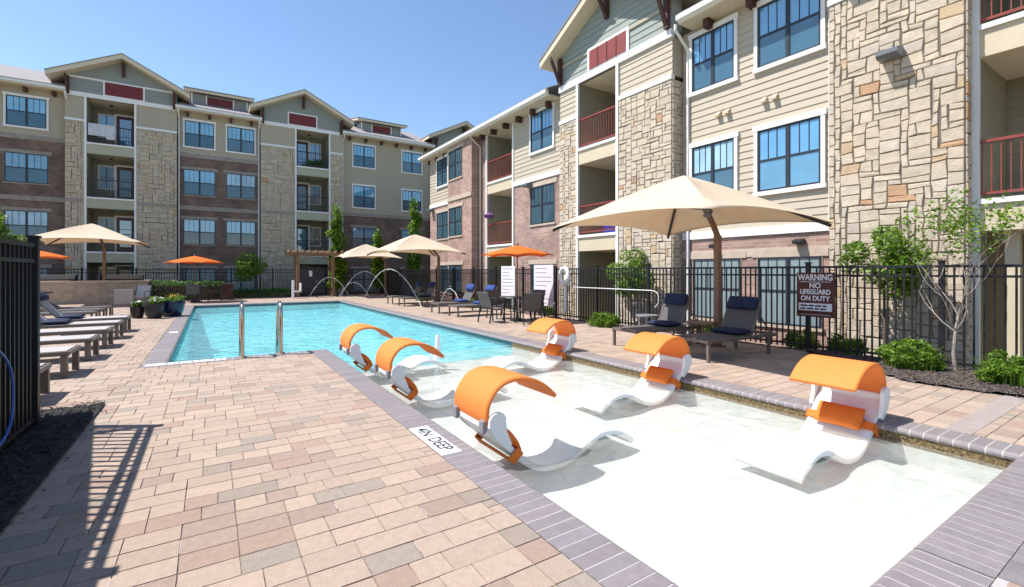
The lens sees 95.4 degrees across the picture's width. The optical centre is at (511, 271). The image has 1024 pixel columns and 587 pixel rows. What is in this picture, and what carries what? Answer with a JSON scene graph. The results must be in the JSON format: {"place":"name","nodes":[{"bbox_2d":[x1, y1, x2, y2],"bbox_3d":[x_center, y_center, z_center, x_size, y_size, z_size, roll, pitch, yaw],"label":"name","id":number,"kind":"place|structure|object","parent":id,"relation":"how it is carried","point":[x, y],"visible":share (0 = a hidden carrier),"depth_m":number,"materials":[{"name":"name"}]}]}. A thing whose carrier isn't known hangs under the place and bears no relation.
{"place":"outdoors","nodes":[
{"label":"outdoors","id":0,"kind":"place"},
{"bbox_2d":[40,275,77,280],"bbox_3d":[-21.285,0.830,21.700,1.700,1.340,0.645,0,0,-33],"label":"barbecue grill","id":1,"kind":"object","parent":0,"point":[58,277],"visible":0.2,"depth_m":21.61,"materials":[{"name":"grey metal"}]},
{"bbox_2d":[0,53,474,297],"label":"apartment building","id":2,"kind":"structure","parent":0,"point":[172,171],"depth_m":28.50,"materials":[{"name":"beige"}]},
{"bbox_2d":[0,206,51,241],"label":"window","id":3,"kind":"structure","parent":2,"relation":"in","point":[24,221],"depth_m":24.52,"materials":[{"name":"glass"}]},
{"bbox_2d":[0,147,51,185],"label":"window","id":4,"kind":"structure","parent":2,"relation":"in","point":[20,166],"depth_m":24.52,"materials":[{"name":"glass"}]},
{"bbox_2d":[2,91,49,130],"bbox_3d":[-25.545,-8.410,24.516,1.760,1.780,0.090,0,0,-33],"label":"window","id":5,"kind":"structure","parent":2,"relation":"in","point":[25,111],"depth_m":24.49,"materials":[{"name":"teal glass"}]},
{"bbox_2d":[88,123,115,140],"bbox_3d":[-22.748,-7.755,25.844,1.160,0.810,0.075,0,0,-33],"label":"blanket","id":6,"kind":"object","parent":2,"relation":"hanging from","point":[108,132],"visible":1,"depth_m":25.85,"materials":[{"name":"white fabric"}]},
{"bbox_2d":[182,117,215,150],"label":"window","id":7,"kind":"structure","parent":2,"relation":"in","point":[197,134],"depth_m":28.61,"materials":[{"name":"teal glass"}]},
{"bbox_2d":[181,265,217,284],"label":"window","id":8,"kind":"structure","parent":2,"relation":"in","point":[182,266],"depth_m":28.66,"materials":[{"name":"glass"}]},
{"bbox_2d":[181,216,217,245],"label":"window","id":9,"kind":"structure","parent":2,"relation":"in","point":[197,231],"depth_m":28.62,"materials":[{"name":"glass"}]},
{"bbox_2d":[181,166,217,197],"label":"window","id":10,"kind":"structure","parent":2,"relation":"in","point":[197,181],"depth_m":28.62,"materials":[{"name":"glass"}]},
{"bbox_2d":[223,266,256,293],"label":"window","id":11,"kind":"structure","parent":2,"relation":"in","point":[239,284],"depth_m":29.74,"materials":[{"name":"glass"}]},
{"bbox_2d":[223,218,257,246],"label":"window","id":12,"kind":"structure","parent":2,"relation":"in","point":[239,232],"depth_m":29.81,"materials":[{"name":"glass"}]},
{"bbox_2d":[223,170,257,200],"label":"window","id":13,"kind":"structure","parent":2,"relation":"in","point":[239,185],"depth_m":29.81,"materials":[{"name":"glass"}]},
{"bbox_2d":[225,124,255,155],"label":"window","id":14,"kind":"structure","parent":2,"relation":"in","point":[239,139],"depth_m":29.79,"materials":[{"name":"teal glass"}]},
{"bbox_2d":[350,266,375,290],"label":"window","id":15,"kind":"structure","parent":2,"relation":"in","point":[361,268],"depth_m":33.99,"materials":[{"name":"glass"}]},
{"bbox_2d":[350,225,376,248],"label":"window","id":16,"kind":"structure","parent":2,"relation":"in","point":[361,234],"depth_m":34.01,"materials":[{"name":"glass"}]},
{"bbox_2d":[352,183,375,209],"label":"window","id":17,"kind":"structure","parent":2,"relation":"in","point":[363,196],"depth_m":34.02,"materials":[{"name":"teal glass"}]},
{"bbox_2d":[352,142,375,169],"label":"window","id":18,"kind":"structure","parent":2,"relation":"in","point":[363,155],"depth_m":34.02,"materials":[{"name":"teal glass"}]},
{"bbox_2d":[401,188,422,212],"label":"window","id":19,"kind":"structure","parent":2,"relation":"in","point":[406,194],"depth_m":35.93,"materials":[{"name":"teal glass"}]},
{"bbox_2d":[401,150,422,174],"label":"window","id":20,"kind":"structure","parent":2,"relation":"in","point":[410,164],"depth_m":35.98,"materials":[{"name":"teal glass"}]},
{"bbox_2d":[0,0,578,137],"label":"sky","id":21,"kind":"structure","parent":0,"point":[427,67],"materials":[{"name":"blue"}]},
{"bbox_2d":[169,302,511,371],"bbox_3d":[-7.048,2.376,15.448,6.170,1.648,16.400,0,0,-33],"label":"pool basin","id":22,"kind":"object","parent":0,"point":[470,353],"visible":0.27,"depth_m":17.27,"materials":[{"name":"teal paint"}]},
{"bbox_2d":[171,303,506,362],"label":"pool water","id":23,"kind":"structure","parent":22,"relation":"in","point":[294,316],"depth_m":12.64,"materials":[{"name":"teal liquid"}]},
{"bbox_2d":[0,301,1014,586],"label":"deck base","id":24,"kind":"object","parent":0,"point":[334,455],"visible":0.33,"depth_m":3.55,"materials":[{"name":"beige concrete"}]},
{"bbox_2d":[0,400,106,531],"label":"mulch bed","id":25,"kind":"object","parent":24,"relation":"on","point":[11,511],"visible":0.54,"depth_m":3.74,"materials":[{"name":"brown wood"}]},
{"bbox_2d":[0,235,41,455],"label":"fence","id":26,"kind":"object","parent":25,"relation":"on","point":[20,305],"visible":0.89,"depth_m":4.17,"materials":[{"name":"black metal"}]},
{"bbox_2d":[0,350,14,446],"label":"garden hose","id":27,"kind":"object","parent":26,"relation":"attached to","point":[4,357],"visible":1,"depth_m":3.83,"materials":[{"name":"blue rubber"}]},
{"bbox_2d":[0,294,1023,586],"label":"pool deck","id":28,"kind":"structure","parent":24,"relation":"on","point":[460,522],"depth_m":3.36,"materials":[{"name":"brick"}]},
{"bbox_2d":[0,212,27,241],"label":"tree","id":29,"kind":"object","parent":28,"relation":"on","point":[4,231],"visible":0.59,"depth_m":14.22,"materials":[{"name":"green plant"}]},
{"bbox_2d":[40,363,51,393],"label":"deck lounger","id":30,"kind":"object","parent":28,"relation":"on","point":[45,378],"visible":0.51,"depth_m":5.71,"materials":[{"name":"wood"}]},
{"bbox_2d":[40,345,80,378],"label":"deck lounger","id":31,"kind":"object","parent":28,"relation":"on","point":[63,352],"visible":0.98,"depth_m":6.62,"materials":[{"name":"beige"}]},
{"bbox_2d":[40,334,99,360],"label":"deck lounger","id":32,"kind":"object","parent":28,"relation":"on","point":[87,340],"visible":0.75,"depth_m":7.82,"materials":[{"name":"beige"}]},
{"bbox_2d":[40,326,114,348],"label":"deck lounger","id":33,"kind":"object","parent":28,"relation":"on","point":[104,330],"visible":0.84,"depth_m":9.03,"materials":[{"name":"beige"}]},
{"bbox_2d":[40,313,124,338],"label":"deck lounger","id":34,"kind":"object","parent":28,"relation":"on","point":[45,323],"visible":0.59,"depth_m":10.07,"materials":[{"name":"beige"}]},
{"bbox_2d":[21,224,149,280],"bbox_3d":[-18.922,-0.330,20.991,3.840,3.660,3.840,0,0,-33],"label":"shade structure","id":35,"kind":"object","parent":28,"relation":"on","point":[89,233],"visible":0.96,"depth_m":20.54,"materials":[{"name":"beige fabric"}]},
{"bbox_2d":[40,291,131,331],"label":"deck lounger","id":36,"kind":"object","parent":28,"relation":"on","point":[50,308],"visible":0.52,"depth_m":11.14,"materials":[{"name":"beige metal"}]},
{"bbox_2d":[40,280,151,304],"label":"wall","id":37,"kind":"structure","parent":28,"relation":"on","point":[79,292],"depth_m":21.62,"materials":[{"name":"beige stone"}]},
{"bbox_2d":[111,289,133,315],"bbox_3d":[-13.401,1.051,16.054,0.596,0.903,0.642,0,0,-43],"label":"sling chair","id":38,"kind":"object","parent":28,"relation":"on","point":[122,296],"visible":0.81,"depth_m":15.88,"materials":[{"name":"grey fabric"}]},
{"bbox_2d":[130,300,144,318],"bbox_3d":[-12.030,1.206,14.968,0.400,0.588,0.402,0,0,-33],"label":"plant pot","id":39,"kind":"object","parent":28,"relation":"on","point":[137,309],"visible":1,"depth_m":14.88,"materials":[{"name":"black ceramic"}]},
{"bbox_2d":[128,285,151,306],"bbox_3d":[-15.937,1.051,19.992,0.596,0.903,0.642,0,0,-13],"label":"sling chair","id":40,"kind":"object","parent":28,"relation":"on","point":[143,291],"visible":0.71,"depth_m":20.19,"materials":[{"name":"grey fabric"}]},
{"bbox_2d":[144,296,164,318],"bbox_3d":[-11.453,1.136,14.924,0.540,0.728,0.542,0,0,-33],"label":"plant pot","id":41,"kind":"object","parent":28,"relation":"on","point":[154,308],"visible":0.99,"depth_m":14.77,"materials":[{"name":"black ceramic"}]},
{"bbox_2d":[162,293,185,316],"bbox_3d":[-11.397,1.116,15.635,0.766,0.768,0.774,0,0,-33],"label":"plant pot","id":42,"kind":"object","parent":28,"relation":"on","point":[174,306],"visible":0.98,"depth_m":15.44,"materials":[{"name":"blue ceramic"}]},
{"bbox_2d":[150,280,224,299],"bbox_3d":[-16.920,0.953,24.430,3.345,1.122,0.880,0,0,-33],"label":"hedge","id":43,"kind":"object","parent":28,"relation":"on","point":[158,290],"visible":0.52,"depth_m":24.18,"materials":[{"name":"green plant"}]},
{"bbox_2d":[164,254,223,301],"bbox_3d":[-15.651,0.320,22.986,2.406,2.360,2.406,0,0,23],"label":"parasol","id":44,"kind":"object","parent":28,"relation":"on","point":[194,259],"visible":0.96,"depth_m":22.64,"materials":[{"name":"orange fabric"}]},
{"bbox_2d":[40,268,376,295],"bbox_3d":[-18.652,0.703,24.737,23.210,1.795,0.090,0,0,-33],"label":"fence","id":45,"kind":"object","parent":28,"relation":"on","point":[177,272],"visible":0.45,"depth_m":25.85,"materials":[{"name":"black metal"}]},
{"bbox_2d":[233,252,267,292],"bbox_3d":[-14.980,0.182,26.662,1.702,2.639,1.980,0,0,35],"label":"tree","id":46,"kind":"object","parent":28,"relation":"on","point":[252,265],"visible":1,"depth_m":26.40,"materials":[{"name":"green plant"}]},
{"bbox_2d":[233,288,291,297],"bbox_3d":[-14.301,1.238,26.843,3.150,0.591,0.660,0,0,-33],"label":"hedge","id":47,"kind":"object","parent":28,"relation":"on","point":[254,294],"visible":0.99,"depth_m":26.70,"materials":[{"name":"green plant"}]},
{"bbox_2d":[300,267,326,295],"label":"gate","id":48,"kind":"structure","parent":28,"relation":"on","point":[309,283],"depth_m":28.72,"materials":[{"name":"black metal"}]},
{"bbox_2d":[285,249,342,296],"bbox_3d":[-11.894,0.120,28.033,3.050,2.760,1.800,0,0,-33],"label":"pergola","id":49,"kind":"object","parent":28,"relation":"on","point":[296,254],"visible":0.97,"depth_m":27.82,"materials":[{"name":"brown wood"}]},
{"bbox_2d":[325,204,348,295],"bbox_3d":[-10.869,-1.346,28.956,1.442,5.692,1.350,0,0,-33],"label":"columnar tree","id":50,"kind":"object","parent":28,"relation":"on","point":[334,233],"visible":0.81,"depth_m":28.74,"materials":[{"name":"green plant"}]},
{"bbox_2d":[335,244,403,295],"bbox_3d":[-8.820,-0.075,28.114,3.500,3.150,3.500,0,0,-33],"label":"shade structure","id":51,"kind":"object","parent":28,"relation":"on","point":[362,251],"visible":0.91,"depth_m":27.59,"materials":[{"name":"beige fabric"}]},
{"bbox_2d":[369,229,383,294],"bbox_3d":[-8.712,-0.637,30.325,1.156,4.274,1.161,0,0,-4],"label":"columnar tree","id":52,"kind":"object","parent":28,"relation":"on","point":[376,266],"visible":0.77,"depth_m":30.14,"materials":[{"name":"green plant"}]},
{"bbox_2d":[367,235,464,301],"bbox_3d":[-4.503,-0.110,21.617,3.500,3.220,3.500,0,0,-33],"label":"shade structure","id":53,"kind":"object","parent":28,"relation":"on","point":[416,244],"visible":0.98,"depth_m":21.17,"materials":[{"name":"beige fabric"}]},
{"bbox_2d":[398,282,445,306],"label":"deck lounger","id":54,"kind":"object","parent":28,"relation":"on","point":[430,290],"visible":0.98,"depth_m":20.69,"materials":[{"name":"grey"}]},
{"bbox_2d":[430,284,481,313],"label":"deck lounger","id":55,"kind":"object","parent":28,"relation":"on","point":[469,293],"visible":0.79,"depth_m":17.23,"materials":[{"name":"beige metal"}]},
{"bbox_2d":[448,285,507,316],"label":"deck lounger","id":56,"kind":"object","parent":28,"relation":"on","point":[477,303],"visible":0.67,"depth_m":15.84,"materials":[{"name":"grey"}]},
{"bbox_2d":[476,292,504,323],"bbox_3d":[-0.629,1.051,13.755,0.642,0.903,0.596,0,0,-41],"label":"sling chair","id":57,"kind":"object","parent":28,"relation":"on","point":[485,301],"visible":1,"depth_m":13.64,"materials":[{"name":"grey fabric"}]},
{"bbox_2d":[486,290,511,319],"bbox_3d":[-0.438,1.051,14.950,0.596,0.903,0.642,0,0,-38],"label":"sling chair","id":58,"kind":"object","parent":28,"relation":"on","point":[495,294],"visible":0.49,"depth_m":15.11,"materials":[{"name":"grey metal"}]},
{"bbox_2d":[481,242,553,320],"bbox_3d":[0.162,0.305,14.213,2.124,2.390,2.124,0,0,-22],"label":"parasol","id":59,"kind":"object","parent":28,"relation":"on","point":[517,250],"visible":0.98,"depth_m":13.88,"materials":[{"name":"orange fabric"}]},
{"bbox_2d":[516,293,542,324],"bbox_3d":[0.498,1.051,13.308,0.596,0.903,0.642,0,0,-21],"label":"sling chair","id":60,"kind":"object","parent":28,"relation":"on","point":[532,302],"visible":0.99,"depth_m":13.10,"materials":[{"name":"grey fabric"}]},
{"bbox_2d":[587,311,621,327],"bbox_3d":[2.518,1.295,12.769,0.995,0.470,0.986,0,0,-33],"label":"shrub","id":61,"kind":"object","parent":28,"relation":"on","point":[604,320],"visible":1,"depth_m":12.54,"materials":[{"name":"green plant"}]},
{"bbox_2d":[612,293,706,344],"bbox_3d":[3.067,0.979,9.639,1.980,1.041,0.710,0,0,-29],"label":"deck lounger","id":62,"kind":"object","parent":28,"relation":"on","point":[675,307],"visible":0.91,"depth_m":9.62,"materials":[{"name":"blue metal"}]},
{"bbox_2d":[551,176,831,347],"bbox_3d":[3.163,-0.135,8.592,3.480,3.270,3.480,0,0,-33],"label":"shade structure","id":63,"kind":"object","parent":28,"relation":"on","point":[677,205],"visible":1,"depth_m":8.69,"materials":[{"name":"beige fabric"}]},
{"bbox_2d":[674,296,777,362],"bbox_3d":[3.887,0.979,8.427,1.980,1.041,0.710,0,0,-30],"label":"deck lounger","id":64,"kind":"object","parent":28,"relation":"on","point":[740,318],"visible":0.87,"depth_m":8.44,"materials":[{"name":"grey"}]},
{"bbox_2d":[806,348,1023,398],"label":"mulch bed","id":65,"kind":"object","parent":28,"relation":"on","point":[966,386],"visible":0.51,"depth_m":6.44,"materials":[{"name":"brown wood"}]},
{"bbox_2d":[874,338,946,371],"bbox_3d":[6.073,1.234,7.090,0.913,0.453,0.897,0,0,32],"label":"shrub","id":66,"kind":"object","parent":65,"relation":"on","point":[903,356],"visible":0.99,"depth_m":6.91,"materials":[{"name":"green plant"}]},
{"bbox_2d":[883,184,1023,370],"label":"young tree","id":67,"kind":"object","parent":65,"relation":"on","point":[959,223],"visible":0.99,"depth_m":6.75,"materials":[{"name":"green plant"}]},
{"bbox_2d":[968,348,1023,387],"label":"shrub","id":68,"kind":"object","parent":65,"relation":"on","point":[1001,370],"visible":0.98,"depth_m":6.02,"materials":[{"name":"green plant"}]},
{"bbox_2d":[141,300,1023,586],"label":"pool coping","id":69,"kind":"object","parent":24,"relation":"on","point":[977,540],"visible":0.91,"depth_m":2.98,"materials":[{"name":"grey brick"}]},
{"bbox_2d":[238,302,246,358],"bbox_3d":[-4.845,1.272,8.345,0.150,1.465,0.764,0,0,-33],"label":"handrail","id":70,"kind":"object","parent":69,"relation":"on","point":[241,330],"visible":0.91,"depth_m":8.07,"materials":[{"name":"metal"}]},
{"bbox_2d":[275,301,285,354],"bbox_3d":[-4.359,1.272,8.718,0.150,1.465,0.764,0,0,-33],"label":"handrail","id":71,"kind":"object","parent":69,"relation":"on","point":[279,332],"visible":0.92,"depth_m":8.45,"materials":[{"name":"metal"}]},
{"bbox_2d":[409,426,461,455],"bbox_3d":[-0.697,1.500,4.146,0.180,0.020,0.760,0,0,-33],"label":"depth marker","id":72,"kind":"object","parent":69,"relation":"on","point":[437,442],"visible":1,"depth_m":4.09,"materials":[{"name":"white tile"}]},
{"bbox_2d":[379,260,1023,369],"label":"fence","id":73,"kind":"object","parent":24,"relation":"on","point":[397,281],"visible":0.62,"depth_m":9.29,"materials":[{"name":"black metal"}]},
{"bbox_2d":[501,266,514,295],"bbox_3d":[-0.146,0.400,17.437,0.028,1.200,0.950,0,0,-33],"label":"notice board","id":74,"kind":"object","parent":73,"relation":"attached to","point":[507,280],"visible":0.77,"depth_m":17.42,"materials":[{"name":"white plastic"}]},
{"bbox_2d":[534,265,553,306],"bbox_3d":[1.053,0.460,15.581,0.028,1.360,1.070,0,0,-33],"label":"notice board","id":75,"kind":"object","parent":73,"relation":"attached to","point":[543,277],"visible":0.81,"depth_m":15.42,"materials":[{"name":"white plastic"}]},
{"bbox_2d":[558,266,569,312],"bbox_3d":[1.638,0.560,14.572,0.132,1.480,0.530,0,0,-33],"label":"ring buoy","id":76,"kind":"object","parent":73,"relation":"attached to","point":[565,283],"visible":1,"depth_m":14.57,"materials":[{"name":"white plastic"}]},
{"bbox_2d":[797,273,834,318],"bbox_3d":[5.590,0.430,8.589,0.030,0.820,0.640,0,0,-33],"label":"warning sign","id":77,"kind":"object","parent":73,"relation":"attached to","point":[815,294],"visible":1,"depth_m":8.56,"materials":[{"name":"brown metal"}]},
{"bbox_2d":[944,394,1023,434],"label":"deck band","id":78,"kind":"object","parent":24,"relation":"on","point":[977,420],"visible":0.78,"depth_m":4.84,"materials":[{"name":"concrete"}]},
{"bbox_2d":[990,543,1023,586],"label":"coping course","id":79,"kind":"object","parent":24,"relation":"on","point":[1013,571],"visible":1,"depth_m":2.31,"materials":[{"name":"brick"}]},
{"bbox_2d":[371,346,950,455],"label":"shelf water","id":80,"kind":"structure","parent":0,"point":[518,370],"depth_m":8.52,"materials":[{"name":"liquid"}]},
{"bbox_2d":[339,323,447,377],"bbox_3d":[-2.052,1.351,8.175,1.768,0.893,0.670,0,0,-33],"label":"pool lounger","id":81,"kind":"object","parent":80,"relation":"in","point":[353,352],"visible":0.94,"depth_m":7.79,"materials":[{"name":"plastic"}]},
{"bbox_2d":[374,337,507,407],"bbox_3d":[-0.950,1.351,6.470,1.768,0.893,0.670,0,0,-33],"label":"pool lounger","id":82,"kind":"object","parent":80,"relation":"in","point":[386,354],"visible":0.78,"depth_m":6.07,"materials":[{"name":"plastic"}]},
{"bbox_2d":[482,318,576,370],"bbox_3d":[0.328,1.351,8.606,1.768,0.893,0.670,0,0,-33],"label":"pool lounger","id":83,"kind":"object","parent":80,"relation":"on","point":[562,337],"visible":0.92,"depth_m":8.76,"materials":[{"name":"white plastic"}]},
{"bbox_2d":[453,365,633,470],"bbox_3d":[0.348,1.351,4.535,1.768,0.893,0.670,0,0,-33],"label":"pool lounger","id":84,"kind":"object","parent":80,"relation":"in","point":[562,441],"visible":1,"depth_m":4.25,"materials":[{"name":"white plastic"}]},
{"bbox_2d":[570,332,691,413],"bbox_3d":[1.662,1.351,6.431,1.768,0.893,0.670,0,0,-33],"label":"pool lounger","id":85,"kind":"object","parent":80,"relation":"on","point":[668,362],"visible":1,"depth_m":6.56,"materials":[{"name":"white plastic"}]},
{"bbox_2d":[734,354,889,483],"bbox_3d":[2.950,1.351,4.549,1.768,0.893,0.670,0,0,-33],"label":"pool lounger","id":86,"kind":"object","parent":80,"relation":"on","point":[847,396],"visible":1,"depth_m":4.67,"materials":[{"name":"white plastic"}]},
{"bbox_2d":[361,342,1014,586],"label":"sun shelf","id":87,"kind":"object","parent":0,"point":[676,493],"visible":0.59,"depth_m":3.98,"materials":[{"name":"white paint"}]},
{"label":"ground","id":88,"kind":"structure","parent":0,"visible":0},
{"bbox_2d":[405,198,423,286],"bbox_3d":[-6.565,-1.602,31.711,1.439,7.005,1.271,0,0,-33],"label":"columnar tree","id":89,"kind":"object","parent":88,"relation":"on","point":[414,260],"visible":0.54,"depth_m":31.51,"materials":[{"name":"green plant"}]},
{"bbox_2d":[383,294,811,351],"bbox_3d":[1.103,1.657,17.381,1.880,0.407,34.000,0,0,-33],"label":"mulch bed","id":90,"kind":"object","parent":88,"relation":"on","point":[794,348],"visible":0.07,"depth_m":11.23,"materials":[{"name":"brown soil"}]},
{"bbox_2d":[606,248,651,325],"bbox_3d":[3.430,0.573,13.647,1.309,2.556,1.627,0,0,6],"label":"tree","id":91,"kind":"object","parent":90,"relation":"on","point":[632,263],"visible":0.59,"depth_m":13.51,"materials":[{"name":"green plant"}]},
{"bbox_2d":[780,329,821,349],"bbox_3d":[5.820,1.337,9.342,0.784,0.438,0.838,0,0,-2],"label":"shrub","id":92,"kind":"object","parent":90,"relation":"on","point":[813,340],"visible":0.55,"depth_m":9.27,"materials":[{"name":"green plant"}]},
{"bbox_2d":[819,333,869,355],"bbox_3d":[6.172,1.331,8.681,0.846,0.438,0.827,0,0,-33],"label":"shrub","id":93,"kind":"object","parent":90,"relation":"on","point":[853,343],"visible":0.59,"depth_m":8.55,"materials":[{"name":"green plant"}]},
{"bbox_2d":[836,225,933,357],"bbox_3d":[6.780,0.466,8.474,1.181,2.670,1.426,0,0,-33],"label":"tree","id":94,"kind":"object","parent":90,"relation":"on","point":[894,256],"visible":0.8,"depth_m":8.22,"materials":[{"name":"green plant"}]},
{"bbox_2d":[418,0,1023,368],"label":"apartment building","id":95,"kind":"structure","parent":88,"relation":"on","point":[854,120],"depth_m":11.10,"materials":[{"name":"beige stone"}]},
{"bbox_2d":[436,154,447,188],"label":"window","id":96,"kind":"structure","parent":95,"relation":"in","point":[442,162],"depth_m":26.23,"materials":[{"name":"glass"}]},
{"bbox_2d":[436,208,447,240],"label":"window","id":97,"kind":"structure","parent":95,"relation":"in","point":[442,215],"depth_m":26.27,"materials":[{"name":"glass"}]},
{"bbox_2d":[448,142,462,181],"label":"window","id":98,"kind":"structure","parent":95,"relation":"in","point":[455,153],"depth_m":24.21,"materials":[{"name":"glass"}]},
{"bbox_2d":[448,202,462,237],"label":"window","id":99,"kind":"structure","parent":95,"relation":"in","point":[455,210],"depth_m":24.21,"materials":[{"name":"glass"}]},
{"bbox_2d":[448,261,462,294],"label":"window","id":100,"kind":"structure","parent":95,"relation":"in","point":[457,264],"depth_m":24.10,"materials":[{"name":"glass"}]},
{"bbox_2d":[529,101,555,155],"bbox_3d":[1.187,-5.690,18.716,0.090,1.780,1.710,0,0,-33],"label":"window","id":101,"kind":"structure","parent":95,"relation":"in","point":[541,126],"depth_m":18.68,"materials":[{"name":"blue glass"}]},
{"bbox_2d":[528,177,556,226],"bbox_3d":[1.213,-2.745,18.732,0.070,1.790,1.890,0,0,-33],"label":"window","id":102,"kind":"structure","parent":95,"relation":"in","point":[542,193],"depth_m":18.68,"materials":[{"name":"glass"}]},
{"bbox_2d":[528,259,556,303],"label":"window","id":103,"kind":"structure","parent":95,"relation":"in","point":[552,261],"depth_m":18.74,"materials":[{"name":"glass"}]},
{"bbox_2d":[688,12,739,97],"bbox_3d":[5.309,-5.675,12.337,0.090,1.710,1.460,0,0,-33],"label":"window","id":104,"kind":"structure","parent":95,"relation":"in","point":[713,53],"depth_m":12.30,"materials":[{"name":"blue glass"}]},
{"bbox_2d":[689,131,739,189],"bbox_3d":[5.309,-2.675,12.337,0.090,1.710,1.460,0,0,-33],"label":"window","id":105,"kind":"structure","parent":95,"relation":"in","point":[715,160],"depth_m":12.23,"materials":[{"name":"blue glass"}]},
{"bbox_2d":[689,251,745,320],"bbox_3d":[5.378,0.405,12.286,0.070,1.830,1.640,0,0,-33],"label":"window","id":106,"kind":"structure","parent":95,"relation":"in","point":[734,258],"depth_m":12.40,"materials":[{"name":"glass"}]},
{"bbox_2d":[752,0,826,74],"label":"window","id":107,"kind":"structure","parent":95,"relation":"in","point":[785,31],"depth_m":10.74,"materials":[{"name":"blue glass"}]},
{"bbox_2d":[752,108,827,196],"bbox_3d":[6.349,-2.675,10.728,0.090,1.710,1.630,0,0,-33],"label":"window","id":108,"kind":"structure","parent":95,"relation":"in","point":[790,152],"depth_m":10.67,"materials":[{"name":"blue glass"}]},
{"bbox_2d":[752,248,828,331],"bbox_3d":[6.369,0.405,10.753,0.070,1.830,1.690,0,0,-33],"label":"window","id":109,"kind":"structure","parent":95,"relation":"in","point":[786,257],"depth_m":10.82,"materials":[{"name":"glass"}]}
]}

